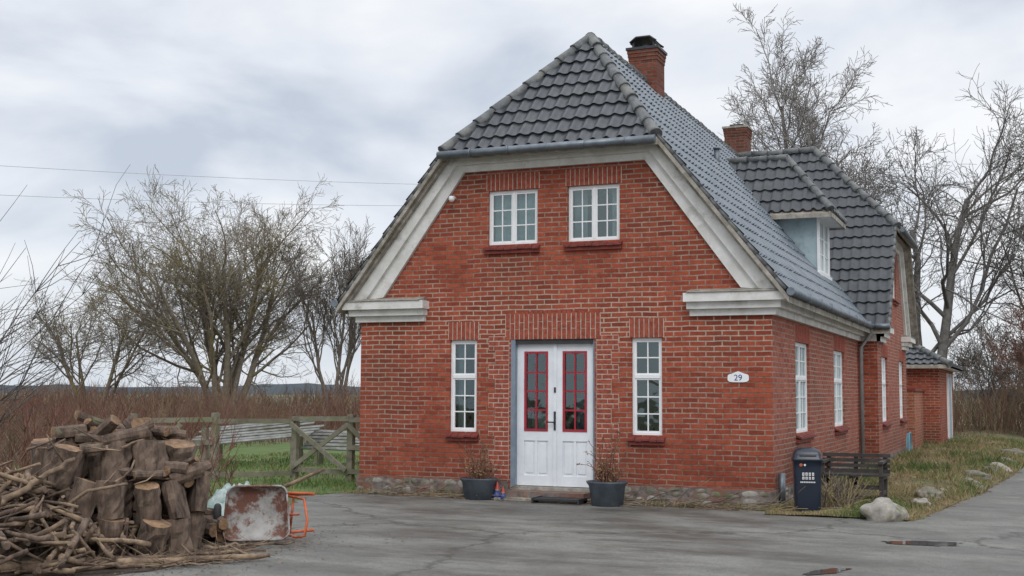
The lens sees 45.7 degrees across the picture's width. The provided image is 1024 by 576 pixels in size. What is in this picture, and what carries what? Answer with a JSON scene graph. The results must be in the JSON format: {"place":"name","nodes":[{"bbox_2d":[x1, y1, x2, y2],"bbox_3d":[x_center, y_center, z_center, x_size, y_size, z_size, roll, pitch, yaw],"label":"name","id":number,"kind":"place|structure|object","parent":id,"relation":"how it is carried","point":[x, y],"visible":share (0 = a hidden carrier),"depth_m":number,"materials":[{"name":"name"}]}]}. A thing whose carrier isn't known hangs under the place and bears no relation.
{"place":"outdoors","nodes":[
{"label":"outdoors","id":0,"kind":"place"},
{"bbox_2d":[1,441,358,497],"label":"lawn","id":1,"kind":"structure","parent":0,"point":[256,448],"depth_m":27.30,"materials":[{"name":"green plant"}]},
{"bbox_2d":[128,413,359,481],"bbox_3d":[-4.313,2.812,21.559,4.857,1.204,1.050,0,-5,-1],"label":"wooden fence","id":2,"kind":"object","parent":1,"relation":"on","point":[349,471],"visible":0.5,"depth_m":21.39,"materials":[{"name":"brown wood"}]},
{"bbox_2d":[192,421,359,465],"bbox_3d":[-4.655,3.257,25.891,4.244,1.036,1.077,0,-5,1],"label":"plank stack","id":3,"kind":"object","parent":1,"relation":"on","point":[250,434],"visible":0.41,"depth_m":25.89,"materials":[{"name":"grey wood"}]},
{"bbox_2d":[21,432,1023,520],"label":"grass","id":4,"kind":"structure","parent":1,"relation":"on","point":[911,456],"depth_m":21.68,"materials":[{"name":"green plant"}]},
{"bbox_2d":[0,165,396,183],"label":"overhead cable","id":5,"kind":"object","parent":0,"point":[200,176],"visible":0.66,"depth_m":33.54,"materials":[{"name":"black metal"}]},
{"bbox_2d":[6,195,398,205],"bbox_3d":[-8.380,-2.626,33.755,26.421,1.962,0.012,4,-6,-37],"label":"overhead cable","id":6,"kind":"object","parent":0,"point":[208,202],"visible":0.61,"depth_m":33.74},
{"bbox_2d":[337,157,435,302],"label":"roof","id":7,"kind":"structure","parent":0,"point":[385,230],"depth_m":19.14,"materials":[{"name":"grey tile"}]},
{"bbox_2d":[0,393,1022,575],"bbox_3d":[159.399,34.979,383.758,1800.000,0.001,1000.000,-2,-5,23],"label":"ground","id":8,"kind":"structure","parent":0,"point":[289,502],"depth_m":39.30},
{"bbox_2d":[0,165,159,444],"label":"arching shrub","id":9,"kind":"object","parent":8,"relation":"on","point":[25,373],"visible":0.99,"depth_m":18.71,"materials":[{"name":"brown plant"}]},
{"bbox_2d":[0,427,196,568],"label":"branch heap","id":10,"kind":"object","parent":8,"relation":"on","point":[41,511],"visible":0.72,"depth_m":10.85,"materials":[{"name":"brown plant"}]},
{"bbox_2d":[2,279,211,407],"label":"willow tree","id":11,"kind":"object","parent":8,"relation":"on","point":[55,336],"visible":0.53,"depth_m":56.47,"materials":[{"name":"brown plant"}]},
{"bbox_2d":[0,410,231,558],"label":"log pile","id":12,"kind":"object","parent":8,"relation":"on","point":[173,511],"visible":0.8,"depth_m":11.71,"materials":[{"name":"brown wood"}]},
{"bbox_2d":[0,380,244,499],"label":"bramble bush","id":13,"kind":"object","parent":8,"relation":"on","point":[27,440],"visible":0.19,"depth_m":16.62,"materials":[{"name":"brown plant"}]},
{"bbox_2d":[0,368,359,473],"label":"thicket","id":14,"kind":"object","parent":8,"relation":"on","point":[150,406],"visible":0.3,"depth_m":40.95,"materials":[{"name":"brown plant"}]},
{"bbox_2d":[57,164,355,409],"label":"willow tree","id":15,"kind":"object","parent":8,"relation":"on","point":[202,295],"visible":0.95,"depth_m":55.21,"materials":[{"name":"brown plant"}]},
{"bbox_2d":[265,217,375,424],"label":"bare tree","id":16,"kind":"object","parent":8,"relation":"on","point":[349,323],"visible":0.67,"depth_m":55.63,"materials":[{"name":"brown plant"}]},
{"bbox_2d":[0,383,1019,398],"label":"distant treeline","id":17,"kind":"object","parent":8,"relation":"on","point":[282,387],"visible":0.08,"depth_m":409.31,"materials":[{"name":"brown plant"}]},
{"bbox_2d":[494,489,590,504],"bbox_3d":[0.425,3.041,17.669,1.400,0.130,0.684,-2,-5,23],"label":"door step","id":18,"kind":"object","parent":8,"relation":"on","point":[577,498],"depth_m":17.62,"materials":[{"name":"stone"}]},
{"bbox_2d":[359,160,773,491],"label":"front wall","id":19,"kind":"structure","parent":8,"relation":"on","point":[717,426],"depth_m":18.01,"materials":[{"name":"red brick"}]},
{"bbox_2d":[449,196,456,201],"bbox_3d":[-0.916,-1.380,18.926,0.100,0.100,0.200,-2,-5,23],"label":"gable lamp","id":20,"kind":"object","parent":19,"relation":"attached to","point":[452,198],"visible":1,"depth_m":18.85,"materials":[{"name":"white paint"}]},
{"bbox_2d":[510,339,594,491],"bbox_3d":[0.625,1.893,18.173,1.340,2.246,0.180,-2,-5,23],"label":"front door","id":21,"kind":"structure","parent":19,"relation":"attached to","point":[549,456],"depth_m":18.20,"materials":[{"name":"wood"}]},
{"bbox_2d":[448,166,903,479],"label":"soldier lintels and quoins","id":22,"kind":"object","parent":19,"relation":"attached to","point":[558,324],"visible":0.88,"depth_m":18.28,"materials":[{"name":"brick"}]},
{"bbox_2d":[444,241,907,445],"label":"window sills","id":23,"kind":"structure","parent":19,"relation":"attached to","point":[643,440],"depth_m":18.44,"materials":[{"name":"red brick"}]},
{"bbox_2d":[451,184,902,434],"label":"window frames","id":24,"kind":"structure","parent":19,"relation":"attached to","point":[465,376],"depth_m":18.68,"materials":[{"name":"white wood"}]},
{"bbox_2d":[796,223,900,428],"bbox_3d":[4.469,0.709,24.858,5.220,3.965,15.067,-2,-5,23],"label":"window glass","id":25,"kind":"object","parent":24,"relation":"in","point":[834,363],"visible":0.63,"depth_m":22.69,"materials":[{"name":"grey glass"}]},
{"bbox_2d":[728,371,748,381],"bbox_3d":[3.175,1.245,17.058,0.300,0.155,0.015,-2,-5,23],"label":"house number sign","id":26,"kind":"object","parent":19,"relation":"attached to","point":[737,376],"visible":1,"depth_m":17.05,"materials":[{"name":"white ceramic"}]},
{"bbox_2d":[355,477,842,510],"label":"dead vines","id":27,"kind":"object","parent":8,"relation":"on","point":[460,495],"visible":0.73,"depth_m":16.99,"materials":[{"name":"brown plant"}]},
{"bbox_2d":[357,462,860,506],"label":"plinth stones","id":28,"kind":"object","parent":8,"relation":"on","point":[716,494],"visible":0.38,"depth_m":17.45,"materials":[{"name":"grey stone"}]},
{"bbox_2d":[331,134,917,505],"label":"gutters and downpipes","id":29,"kind":"object","parent":8,"relation":"on","point":[790,291],"visible":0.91,"depth_m":18.30,"materials":[{"name":"metal"}]},
{"bbox_2d":[455,188,796,487],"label":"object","id":30,"kind":"object","parent":8,"relation":"on","point":[580,360],"visible":0.08,"depth_m":19.87,"materials":[{"name":"fabric"},{"name":"painted interior walls"}]},
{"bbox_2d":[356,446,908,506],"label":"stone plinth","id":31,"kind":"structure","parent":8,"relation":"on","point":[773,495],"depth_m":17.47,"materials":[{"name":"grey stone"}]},
{"bbox_2d":[717,3,904,226],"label":"birch tree","id":32,"kind":"object","parent":8,"relation":"on","point":[805,116],"visible":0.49,"depth_m":54.77,"materials":[{"name":"brown plant"}]},
{"bbox_2d":[772,315,859,490],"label":"wall","id":33,"kind":"structure","parent":8,"relation":"on","point":[820,388],"depth_m":20.16,"materials":[{"name":"red brick"}]},
{"bbox_2d":[858,336,878,457],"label":"walls","id":34,"kind":"structure","parent":8,"relation":"on","point":[871,415],"depth_m":25.41,"materials":[{"name":"red brick"}]},
{"bbox_2d":[342,286,915,350],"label":"cornice","id":35,"kind":"structure","parent":34,"relation":"attached to","point":[738,301],"depth_m":18.88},
{"bbox_2d":[336,159,611,313],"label":"roof west deck","id":36,"kind":"structure","parent":35,"relation":"on","point":[394,227],"depth_m":19.16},
{"bbox_2d":[348,144,914,337],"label":"gable verge boards","id":37,"kind":"object","parent":35,"relation":"on","point":[383,273],"visible":0.69,"depth_m":18.57,"materials":[{"name":"white wood"}]},
{"bbox_2d":[656,136,870,333],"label":"roof trim","id":38,"kind":"structure","parent":35,"relation":"on","point":[800,303],"depth_m":17.22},
{"bbox_2d":[439,132,657,160],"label":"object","id":39,"kind":"structure","parent":38,"relation":"on","point":[646,133],"depth_m":18.08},
{"bbox_2d":[626,35,666,98],"bbox_3d":[2.578,-4.052,23.234,0.640,1.428,0.640,-2,-5,23],"label":"chimney","id":40,"kind":"object","parent":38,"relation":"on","point":[647,54],"visible":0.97,"depth_m":23.01,"materials":[{"name":"brick"}]},
{"bbox_2d":[726,154,847,224],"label":"dormer ridge tiles","id":41,"kind":"object","parent":38,"relation":"on","point":[805,178],"visible":0.91,"depth_m":24.89,"materials":[{"name":"grey tile"}]},
{"bbox_2d":[902,240,918,345],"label":"bargeboard","id":42,"kind":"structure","parent":35,"relation":"on","point":[912,294],"depth_m":30.85,"materials":[{"name":"white wood"}]},
{"bbox_2d":[338,32,918,338],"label":"ridge tiles","id":43,"kind":"object","parent":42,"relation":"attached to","point":[627,91],"visible":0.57,"depth_m":19.34,"materials":[{"name":"tile"}]},
{"bbox_2d":[722,124,752,152],"bbox_3d":[5.674,-3.398,30.527,0.650,1.390,0.650,-2,-5,23],"label":"chimney","id":44,"kind":"object","parent":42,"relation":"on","point":[737,138],"visible":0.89,"depth_m":30.30,"materials":[{"name":"brick"}]},
{"bbox_2d":[897,227,912,248],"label":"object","id":45,"kind":"structure","parent":42,"relation":"attached to","point":[902,236],"depth_m":28.38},
{"bbox_2d":[789,426,1023,518],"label":"grass verge","id":46,"kind":"object","parent":8,"relation":"on","point":[969,433],"depth_m":23.03,"materials":[{"name":"green plant"}]},
{"bbox_2d":[791,447,822,511],"bbox_3d":[3.958,2.568,16.296,0.396,0.858,0.350,0,-5,9],"label":"litter bin","id":47,"kind":"object","parent":46,"relation":"on","point":[807,464],"visible":0.98,"depth_m":16.15,"materials":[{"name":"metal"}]},
{"bbox_2d":[821,471,881,508],"bbox_3d":[4.559,2.786,16.845,1.083,0.511,1.620,-2,-5,23],"label":"dry bush","id":48,"kind":"object","parent":46,"relation":"on","point":[835,495],"visible":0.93,"depth_m":16.62,"materials":[{"name":"beige plant"}]},
{"bbox_2d":[821,452,889,499],"bbox_3d":[5.046,2.802,17.906,0.980,0.708,0.719,-2,-5,23],"label":"garden bench","id":49,"kind":"object","parent":46,"relation":"on","point":[882,472],"visible":0.65,"depth_m":17.99,"materials":[{"name":"brown wood"}]},
{"bbox_2d":[906,432,912,452],"bbox_3d":[9.788,3.797,29.953,0.084,0.511,0.807,-2,-5,23],"label":"garden hose","id":50,"kind":"object","parent":46,"relation":"on","point":[909,439],"visible":0.88,"depth_m":29.75,"materials":[{"name":"blue plastic"}]},
{"bbox_2d":[911,498,930,505],"bbox_3d":[5.794,3.032,17.219,0.262,0.135,0.373,0,-5,-2],"label":"boulder","id":51,"kind":"object","parent":46,"relation":"on","point":[923,500],"visible":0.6,"depth_m":17.10,"materials":[{"name":"grey stone"}]},
{"bbox_2d":[913,486,944,498],"bbox_3d":[6.282,3.090,18.303,0.463,0.203,0.373,1,-5,-9],"label":"boulder","id":52,"kind":"object","parent":46,"relation":"on","point":[922,491],"visible":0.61,"depth_m":18.22,"materials":[{"name":"grey stone"}]},
{"bbox_2d":[963,477,983,489],"bbox_3d":[7.576,3.225,20.028,0.386,0.202,0.532,2,-5,-16],"label":"boulder","id":53,"kind":"object","parent":46,"relation":"on","point":[975,481],"visible":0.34,"depth_m":19.88,"materials":[{"name":"grey stone"}]},
{"bbox_2d":[963,470,990,480],"bbox_3d":[8.246,3.348,21.698,0.437,0.206,0.586,3,-6,-31],"label":"boulder","id":54,"kind":"object","parent":46,"relation":"on","point":[976,473],"visible":0.48,"depth_m":21.51,"materials":[{"name":"grey stone"}]},
{"bbox_2d":[988,462,1012,472],"bbox_3d":[9.793,3.602,24.399,0.510,0.208,0.380,-4,-7,44],"label":"boulder","id":55,"kind":"object","parent":46,"relation":"on","point":[1003,465],"visible":0.33,"depth_m":24.34,"materials":[{"name":"grey stone"}]},
{"bbox_2d":[1000,448,1023,454],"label":"boulder","id":56,"kind":"object","parent":46,"relation":"on","point":[1015,450],"visible":0.37,"depth_m":30.22,"materials":[{"name":"grey stone"}]},
{"bbox_2d":[907,388,923,448],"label":"garden wall","id":57,"kind":"structure","parent":8,"relation":"on","point":[915,422],"depth_m":31.65,"materials":[{"name":"brick"}]},
{"bbox_2d":[822,63,1023,373],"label":"oak tree","id":58,"kind":"object","parent":8,"relation":"on","point":[945,339],"visible":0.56,"depth_m":47.65,"materials":[{"name":"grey plant"}]},
{"bbox_2d":[906,345,962,444],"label":"brick shed","id":59,"kind":"structure","parent":8,"relation":"on","point":[929,372],"depth_m":34.09,"materials":[{"name":"brick"}]},
{"bbox_2d":[927,182,1023,316],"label":"oak tree","id":60,"kind":"object","parent":8,"relation":"on","point":[1020,237],"visible":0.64,"depth_m":48.93,"materials":[{"name":"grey plant"}]},
{"bbox_2d":[935,305,1023,428],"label":"bush","id":61,"kind":"object","parent":8,"relation":"on","point":[974,359],"visible":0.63,"depth_m":48.78,"materials":[{"name":"brown plant"}]},
{"bbox_2d":[953,369,1023,437],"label":"roadside thicket","id":62,"kind":"object","parent":8,"relation":"on","point":[983,414],"visible":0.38,"depth_m":45.38,"materials":[{"name":"brown plant"}]},
{"bbox_2d":[975,288,1023,400],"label":"bush","id":63,"kind":"object","parent":8,"relation":"on","point":[1021,328],"visible":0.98,"depth_m":43.47,"materials":[{"name":"brown plant"}]},
{"bbox_2d":[0,0,1023,390],"label":"sky","id":64,"kind":"structure","parent":0,"point":[367,92],"materials":[{"name":"white"}]},
{"bbox_2d":[439,43,656,150],"bbox_3d":[0.892,-3.142,19.173,3.500,2.283,2.100,-2,-5,23],"label":"roof half hip","id":65,"kind":"object","parent":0,"point":[577,95],"visible":1,"depth_m":18.75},
{"bbox_2d":[113,467,1023,575],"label":"asphalt driveway","id":66,"kind":"structure","parent":0,"point":[989,534],"depth_m":12.96,"materials":[{"name":"grey asphalt"}]},
{"bbox_2d":[0,536,267,575],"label":"bark debris ground","id":67,"kind":"structure","parent":66,"relation":"on","point":[107,571],"depth_m":10.68,"materials":[{"name":"brown wood"}]},
{"bbox_2d":[0,434,298,575],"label":"cut branches","id":68,"kind":"object","parent":67,"relation":"on","point":[130,560],"visible":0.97,"depth_m":10.93,"materials":[{"name":"brown wood"}]},
{"bbox_2d":[214,468,324,541],"bbox_3d":[-2.627,2.316,12.965,1.189,0.764,0.508,0,-5,-1],"label":"wheelbarrow","id":69,"kind":"object","parent":67,"relation":"on","point":[256,512],"visible":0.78,"depth_m":12.90,"materials":[{"name":"orange paint"}]},
{"bbox_2d":[59,523,387,575],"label":"wood chips","id":70,"kind":"object","parent":66,"relation":"on","point":[234,561],"visible":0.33,"depth_m":11.98,"materials":[{"name":"wood"}]},
{"bbox_2d":[207,481,249,515],"bbox_3d":[-3.170,2.570,14.199,0.840,0.620,0.600,1,-5,-11],"label":"tarp bundle","id":71,"kind":"object","parent":66,"relation":"on","point":[219,496],"visible":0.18,"depth_m":14.05,"materials":[{"name":"white plastic"}]},
{"bbox_2d":[458,430,504,499],"bbox_3d":[-0.518,2.611,17.955,0.693,1.014,0.649,-2,-5,23],"label":"planter tub","id":72,"kind":"object","parent":66,"relation":"on","point":[479,484],"visible":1,"depth_m":17.85,"materials":[{"name":"plastic"}]},
{"bbox_2d":[493,481,505,500],"bbox_3d":[-0.178,2.979,17.869,0.227,0.270,0.140,-3,-6,34],"label":"garden gnome","id":73,"kind":"object","parent":66,"relation":"on","point":[497,489],"visible":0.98,"depth_m":17.84,"materials":[{"name":"ceramic"}]},
{"bbox_2d":[577,426,629,506],"bbox_3d":[1.333,2.506,17.194,0.763,1.114,0.771,-1,-5,13],"label":"planter tub","id":74,"kind":"object","parent":66,"relation":"on","point":[606,489],"visible":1,"depth_m":16.92,"materials":[{"name":"plastic"}]},
{"bbox_2d":[189,451,1021,575],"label":"fallen leaves","id":75,"kind":"object","parent":66,"relation":"on","point":[733,507],"visible":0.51,"depth_m":17.21,"materials":[{"name":"brown plant"}]},
{"bbox_2d":[804,568,851,574],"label":"puddle","id":76,"kind":"object","parent":66,"relation":"on","point":[826,571],"visible":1,"depth_m":10.84,"materials":[{"name":"grey liquid"}]},
{"bbox_2d":[859,497,908,521],"bbox_3d":[4.700,2.805,15.359,0.625,0.312,0.498,4,-6,-34],"label":"boulder","id":77,"kind":"object","parent":66,"relation":"on","point":[881,509],"visible":0.79,"depth_m":15.18,"materials":[{"name":"grey stone"}]},
{"bbox_2d":[884,541,962,545],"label":"puddle","id":78,"kind":"object","parent":66,"relation":"on","point":[931,543],"visible":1,"depth_m":12.90,"materials":[{"name":"grey liquid"}]},
{"bbox_2d":[603,45,866,320],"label":"roof","id":79,"kind":"structure","parent":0,"point":[691,143],"depth_m":20.73,"materials":[{"name":"grey tile"}]},
{"bbox_2d":[773,217,842,280],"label":"dormer walls","id":80,"kind":"structure","parent":0,"point":[803,234],"depth_m":24.18,"materials":[{"name":"white paint"}]},
{"bbox_2d":[729,154,825,213],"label":"dormer roof","id":81,"kind":"structure","parent":80,"relation":"on","point":[778,185],"depth_m":24.61,"materials":[{"name":"grey tile"}]},
{"bbox_2d":[769,207,830,218],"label":"fascia","id":82,"kind":"structure","parent":80,"relation":"attached to","point":[802,214],"depth_m":23.94,"materials":[{"name":"beige wood"}]},
{"bbox_2d":[741,151,894,323],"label":"wing roof","id":83,"kind":"structure","parent":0,"point":[862,253],"depth_m":26.86,"materials":[{"name":"grey tile"}]},
{"bbox_2d":[829,227,844,229],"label":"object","id":84,"kind":"structure","parent":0,"point":[843,228],"depth_m":25.63,"materials":[{"name":"grey"}]},
{"bbox_2d":[830,211,845,228],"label":"dormer bargeboard","id":85,"kind":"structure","parent":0,"point":[839,221],"depth_m":24.58,"materials":[{"name":"beige wood"}]},
{"bbox_2d":[833,208,844,222],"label":"dormer roof front","id":86,"kind":"structure","parent":85,"relation":"on","point":[837,214],"depth_m":24.70,"materials":[{"name":"grey tile"}]},
{"bbox_2d":[873,232,896,333],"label":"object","id":87,"kind":"structure","parent":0,"point":[877,331],"depth_m":25.16,"materials":[{"name":"black metal"}]},
{"bbox_2d":[877,254,907,457],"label":"wing gable wall","id":88,"kind":"structure","parent":0,"point":[892,439],"depth_m":28.54,"materials":[{"name":"red brick"}]}
]}

